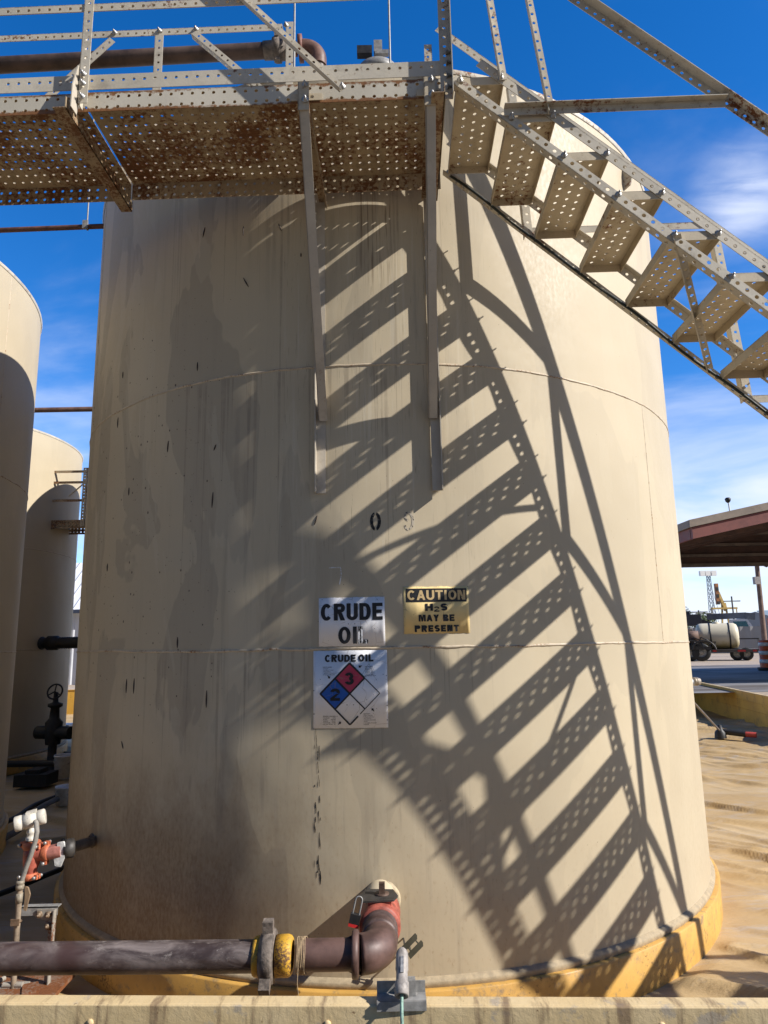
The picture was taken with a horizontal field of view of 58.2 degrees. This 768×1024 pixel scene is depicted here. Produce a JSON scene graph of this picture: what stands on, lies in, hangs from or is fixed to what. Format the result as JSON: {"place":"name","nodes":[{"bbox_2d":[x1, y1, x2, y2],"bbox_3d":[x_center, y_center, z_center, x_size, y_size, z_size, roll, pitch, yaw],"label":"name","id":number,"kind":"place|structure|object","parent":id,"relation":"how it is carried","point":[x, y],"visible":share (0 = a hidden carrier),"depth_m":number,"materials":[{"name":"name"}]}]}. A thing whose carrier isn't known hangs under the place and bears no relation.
{"place":"outdoors","nodes":[
{"label":"outdoors","id":0,"kind":"place"},
{"bbox_2d":[68,563,82,684],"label":"metal building","id":1,"kind":"structure","parent":0,"point":[75,623],"depth_m":22.83,"materials":[{"name":"white metal"}]},
{"bbox_2d":[0,707,767,997],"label":"ground","id":2,"kind":"structure","parent":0,"point":[732,962],"depth_m":5.61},
{"bbox_2d":[0,261,41,854],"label":"storage tank","id":3,"kind":"object","parent":2,"relation":"on","point":[20,324],"visible":1,"depth_m":6.36,"materials":[{"name":"beige metal"}]},
{"bbox_2d":[7,760,53,766],"bbox_3d":[-4.478,3.461,9.489,3.811,0.086,0.130,-2,-11,3],"label":"pipe","id":4,"kind":"object","parent":2,"relation":"on","point":[31,763],"visible":0.35,"depth_m":9.50,"materials":[{"name":"black metal"}]},
{"bbox_2d":[8,794,55,823],"bbox_3d":[-3.789,3.200,7.452,0.226,0.049,3.246,-2,-11,7],"label":"hose","id":5,"kind":"object","parent":2,"relation":"on","point":[30,807],"visible":0.29,"depth_m":7.47,"materials":[{"name":"black rubber"}]},
{"bbox_2d":[0,838,64,896],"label":"hose","id":6,"kind":"object","parent":2,"relation":"on","point":[8,890],"visible":0.42,"depth_m":5.14,"materials":[{"name":"black rubber"}]},
{"bbox_2d":[6,796,59,839],"bbox_3d":[-3.568,3.086,6.947,0.445,0.089,3.936,-2,-11,5],"label":"hose","id":7,"kind":"object","parent":2,"relation":"on","point":[11,834],"visible":0.25,"depth_m":7.38,"materials":[{"name":"black rubber"}]},
{"bbox_2d":[13,766,58,787],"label":"pipe block","id":8,"kind":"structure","parent":2,"relation":"on","point":[38,777],"depth_m":8.83,"materials":[{"name":"black rubber"}]},
{"bbox_2d":[0,975,75,994],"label":"skid plate","id":9,"kind":"object","parent":2,"relation":"on","point":[35,985],"visible":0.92,"depth_m":3.52,"materials":[{"name":"brown metal"}]},
{"bbox_2d":[21,903,61,984],"bbox_3d":[-1.811,2.284,3.595,0.197,0.419,0.083,-1,-11,0],"label":"strut frame","id":10,"kind":"object","parent":9,"relation":"on","point":[48,913],"visible":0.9,"depth_m":3.61,"materials":[{"name":"metal"}]},
{"bbox_2d":[6,428,82,775],"bbox_3d":[-7.655,1.366,11.286,4.824,5.325,4.824,-1,-11,0],"label":"storage tank","id":11,"kind":"object","parent":2,"relation":"on","point":[47,584],"visible":0.65,"depth_m":10.87,"materials":[{"name":"beige metal"}]},
{"bbox_2d":[51,468,88,534],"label":"walkway","id":12,"kind":"structure","parent":11,"relation":"attached to","point":[75,526],"depth_m":11.15,"materials":[{"name":"metal"}]},
{"bbox_2d":[33,683,72,769],"bbox_3d":[-4.703,3.087,9.838,0.570,1.251,0.400,-1,-11,0],"label":"gate valve","id":13,"kind":"object","parent":2,"relation":"on","point":[53,731],"visible":0.89,"depth_m":9.77,"materials":[{"name":"black metal"}]},
{"bbox_2d":[53,753,70,778],"bbox_3d":[-4.399,3.492,9.488,0.284,0.305,0.276,-1,-11,0],"label":"bucket","id":14,"kind":"object","parent":2,"relation":"on","point":[61,761],"visible":0.75,"depth_m":9.39,"materials":[{"name":"white paint"}]},
{"bbox_2d":[55,784,68,805],"bbox_3d":[-3.636,3.224,7.860,0.220,0.205,0.212,-1,-11,0],"label":"bucket","id":15,"kind":"object","parent":2,"relation":"on","point":[61,790],"visible":0.7,"depth_m":7.78,"materials":[{"name":"white paint"}]},
{"bbox_2d":[67,690,74,713],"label":"containment wall","id":16,"kind":"structure","parent":2,"relation":"on","point":[70,703],"depth_m":18.68,"materials":[{"name":"yellow paint"}]},
{"bbox_2d":[0,995,767,1023],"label":"containment wall","id":17,"kind":"structure","parent":2,"relation":"on","point":[102,1009],"depth_m":2.24,"materials":[{"name":"beige paint"}]},
{"bbox_2d":[377,947,426,1023],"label":"conduit fitting","id":18,"kind":"object","parent":17,"relation":"attached to","point":[402,992],"visible":1,"depth_m":2.24,"materials":[{"name":"metal"}]},
{"bbox_2d":[53,67,722,996],"bbox_3d":[-0.021,0.232,5.981,4.824,5.325,4.824,-1,-11,0],"label":"storage tank","id":19,"kind":"object","parent":2,"relation":"on","point":[509,801],"visible":0.95,"depth_m":3.76,"materials":[{"name":"beige metal"}]},
{"bbox_2d":[0,224,103,232],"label":"equaliser pipe","id":20,"kind":"object","parent":19,"relation":"attached to","point":[44,228],"visible":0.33,"depth_m":5.46,"materials":[{"name":"brown metal"}]},
{"bbox_2d":[82,118,93,230],"bbox_3d":[-2.369,-2.822,5.577,0.040,1.205,0.079,-1,-11,0],"label":"cable hanger","id":21,"kind":"object","parent":20,"relation":"attached to","point":[84,224],"visible":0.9,"depth_m":5.44,"materials":[{"name":"metal"}]},
{"bbox_2d":[13,809,96,880],"bbox_3d":[-1.740,1.792,3.798,0.273,0.348,0.533,-8,-13,34],"label":"valve","id":22,"kind":"object","parent":19,"relation":"attached to","point":[45,852],"visible":0.85,"depth_m":3.67,"materials":[{"name":"red metal"}]},
{"bbox_2d":[10,819,39,988],"bbox_3d":[-1.868,2.055,3.588,0.112,0.860,0.056,-1,-11,0],"label":"conduit","id":23,"kind":"object","parent":22,"relation":"attached to","point":[17,920],"visible":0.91,"depth_m":3.59,"materials":[{"name":"grey metal"}]},
{"bbox_2d":[34,407,91,412],"bbox_3d":[-2.968,-1.246,8.290,3.340,0.065,0.060,-1,-11,0],"label":"equaliser pipe","id":24,"kind":"object","parent":19,"relation":"attached to","point":[62,409],"depth_m":8.26,"materials":[{"name":"brown metal"}]},
{"bbox_2d":[0,33,326,73],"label":"overhead pipe","id":25,"kind":"object","parent":19,"relation":"on","point":[274,49],"visible":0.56,"depth_m":4.51,"materials":[{"name":"brown metal"}]},
{"bbox_2d":[0,879,400,995],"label":"flow line","id":26,"kind":"object","parent":19,"relation":"attached to","point":[266,957],"visible":1,"depth_m":2.64,"materials":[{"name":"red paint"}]},
{"bbox_2d":[348,896,362,928],"bbox_3d":[-0.120,1.689,2.916,0.064,0.124,0.025,-1,-11,0],"label":"padlock","id":27,"kind":"object","parent":26,"relation":"hanging from","point":[354,920],"visible":1,"depth_m":2.90,"materials":[{"name":"black metal"}]},
{"bbox_2d":[0,0,453,493],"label":"walkway","id":28,"kind":"structure","parent":19,"relation":"attached to","point":[310,168],"depth_m":3.54,"materials":[{"name":"metal"}]},
{"bbox_2d":[435,0,767,418],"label":"stairway","id":29,"kind":"object","parent":28,"relation":"attached to","point":[546,114],"visible":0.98,"depth_m":3.32,"materials":[{"name":"beige paint"}]},
{"bbox_2d":[450,175,767,415],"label":"cable","id":30,"kind":"object","parent":29,"relation":"attached to","point":[615,299],"visible":1,"depth_m":3.69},
{"bbox_2d":[293,3,295,66],"bbox_3d":[-0.580,-3.091,4.466,0.012,0.950,0.012,3,-11,-22],"label":"rod","id":31,"kind":"object","parent":19,"relation":"on","point":[294,32],"visible":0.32,"depth_m":4.47,"materials":[{"name":"metal"}]},
{"bbox_2d":[313,650,387,727],"bbox_3d":[-0.169,0.887,3.464,0.375,0.379,0.014,-2,-11,4],"label":"hazard sign","id":32,"kind":"object","parent":19,"relation":"attached to","point":[350,688],"visible":1,"depth_m":3.46,"materials":[{"name":"white plastic"}]},
{"bbox_2d":[319,597,384,646],"bbox_3d":[-0.165,0.560,3.524,0.339,0.248,0.011,-2,-11,4],"label":"sign","id":33,"kind":"object","parent":19,"relation":"attached to","point":[354,621],"visible":1,"depth_m":3.52,"materials":[{"name":"white plastic"}]},
{"bbox_2d":[357,40,393,63],"bbox_3d":[-0.041,-2.863,4.627,0.280,0.540,0.280,-1,-11,0],"label":"gauge hatch","id":34,"kind":"object","parent":19,"relation":"on","point":[365,53],"visible":0.2,"depth_m":4.57,"materials":[{"name":"metal"}]},
{"bbox_2d":[388,0,390,62],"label":"rod","id":35,"kind":"object","parent":19,"relation":"on","point":[389,31],"visible":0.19,"depth_m":4.47,"materials":[{"name":"metal"}]},
{"bbox_2d":[402,933,422,958],"bbox_3d":[0.130,1.992,3.209,0.099,0.108,0.124,-1,-11,0],"label":"bonding clip","id":36,"kind":"object","parent":19,"relation":"attached to","point":[415,949],"visible":0.93,"depth_m":3.15,"materials":[{"name":"metal"}]},
{"bbox_2d":[403,586,469,633],"bbox_3d":[0.271,0.503,3.546,0.342,0.242,0.012,0,-11,-7],"label":"hazard sign","id":37,"kind":"object","parent":19,"relation":"attached to","point":[438,609],"visible":1,"depth_m":3.54,"materials":[{"name":"yellow plastic"}]},
{"bbox_2d":[692,677,700,685],"bbox_3d":[2.409,1.354,5.494,0.217,0.079,0.081,-1,-11,0],"label":"outlet coupling","id":38,"kind":"object","parent":19,"relation":"attached to","point":[696,681],"visible":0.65,"depth_m":5.47,"materials":[{"name":"grey plastic"}]},
{"bbox_2d":[695,703,756,738],"bbox_3d":[4.016,2.442,9.453,0.661,2.056,6.856,-9,-13,36],"label":"guy rod","id":39,"kind":"object","parent":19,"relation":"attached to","point":[721,732],"visible":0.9,"depth_m":11.87,"materials":[{"name":"metal"}]},
{"bbox_2d":[694,682,767,726],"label":"containment wall","id":40,"kind":"structure","parent":2,"relation":"on","point":[747,706],"depth_m":14.59,"materials":[{"name":"yellow paint"}]},
{"bbox_3d":[-2.076,1.288,11.428,4.824,5.325,4.824,-1,-11,0],"label":"storage tank","id":41,"kind":"object","parent":2,"relation":"on","visible":0},
{"bbox_2d":[37,636,77,649],"bbox_3d":[-4.840,2.030,10.727,1.020,0.220,0.220,-1,-11,0],"label":"flexible coupling","id":42,"kind":"object","parent":41,"relation":"attached to","point":[52,642],"visible":0.63,"depth_m":10.65,"materials":[{"name":"black rubber"}]},
{"bbox_2d":[0,0,767,627],"label":"sky","id":43,"kind":"structure","parent":0,"point":[712,159],"materials":[{"name":"blue"}]},
{"bbox_2d":[68,653,767,694],"bbox_3d":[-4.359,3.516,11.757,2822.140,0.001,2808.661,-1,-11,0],"label":"yard ground","id":44,"kind":"structure","parent":0,"point":[720,659],"depth_m":31.32,"materials":[{"name":"grey asphalt"}]},
{"bbox_2d":[688,629,716,660],"bbox_3d":[14.466,6.431,33.349,2.824,1.510,1.468,-5,-11,21],"label":"pump trailer","id":45,"kind":"object","parent":44,"relation":"on","point":[700,651],"visible":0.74,"depth_m":32.53,"materials":[{"name":"black metal"}]},
{"bbox_2d":[690,611,716,627],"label":"tree","id":46,"kind":"object","parent":44,"relation":"on","point":[703,617],"visible":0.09,"depth_m":71.92,"materials":[{"name":"green plant"}]},
{"bbox_2d":[699,571,718,621],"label":"light mast","id":47,"kind":"object","parent":44,"relation":"on","point":[708,573],"visible":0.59,"depth_m":108.09,"materials":[{"name":"white metal"}]},
{"bbox_2d":[686,611,754,626],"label":"building","id":48,"kind":"structure","parent":44,"relation":"on","point":[734,618],"depth_m":54.81,"materials":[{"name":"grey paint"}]},
{"bbox_2d":[711,583,737,622],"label":"pump jack","id":49,"kind":"object","parent":44,"relation":"on","point":[719,599],"visible":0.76,"depth_m":89.18,"materials":[{"name":"yellow paint"}]},
{"bbox_2d":[687,626,767,652],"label":"panel fence","id":50,"kind":"object","parent":44,"relation":"on","point":[749,631],"visible":0.12,"depth_m":45.21,"materials":[{"name":"grey metal"}]},
{"bbox_2d":[702,638,758,660],"bbox_3d":[16.549,6.630,33.332,2.732,1.035,1.739,-5,-11,21],"label":"tank trailer","id":51,"kind":"object","parent":44,"relation":"on","point":[745,653],"visible":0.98,"depth_m":32.52,"materials":[{"name":"metal"}]},
{"bbox_2d":[696,622,739,648],"bbox_3d":[16.215,6.019,33.598,1.840,1.314,1.268,-5,-11,21],"label":"poly tank","id":52,"kind":"object","parent":51,"relation":"on","point":[724,635],"visible":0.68,"depth_m":33.10,"materials":[{"name":"white plastic"}]},
{"bbox_2d":[724,596,739,612],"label":"utility pole","id":53,"kind":"object","parent":44,"relation":"on","point":[731,601],"visible":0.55,"depth_m":79.86,"materials":[{"name":"grey wood"}]},
{"bbox_2d":[742,610,767,625],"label":"metal building","id":54,"kind":"structure","parent":44,"relation":"on","point":[756,622],"depth_m":79.47,"materials":[{"name":"grey metal"}]},
{"bbox_2d":[691,664,767,692],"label":"concrete slab","id":55,"kind":"structure","parent":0,"point":[750,678],"depth_m":19.51,"materials":[{"name":"grey concrete"}]},
{"bbox_2d":[757,640,767,670],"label":"traffic drum","id":56,"kind":"object","parent":55,"relation":"on","point":[763,652],"visible":1,"depth_m":23.12,"materials":[{"name":"orange plastic"}]},
{"bbox_2d":[752,566,767,639],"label":"utility pole","id":57,"kind":"object","parent":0,"point":[757,580],"visible":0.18,"depth_m":39.18,"materials":[{"name":"brown wood"}]},
{"bbox_2d":[677,502,767,567],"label":"open shed","id":58,"kind":"structure","parent":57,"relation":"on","point":[736,538],"depth_m":19.72,"materials":[{"name":"brown metal"}]},
{"bbox_2d":[725,497,730,510],"bbox_3d":[11.774,0.130,23.509,0.200,1.261,0.200,-1,-11,0],"label":"yard lamp","id":59,"kind":"object","parent":58,"relation":"on","point":[727,499],"visible":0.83,"depth_m":23.55,"materials":[{"name":"white metal"}]}
]}

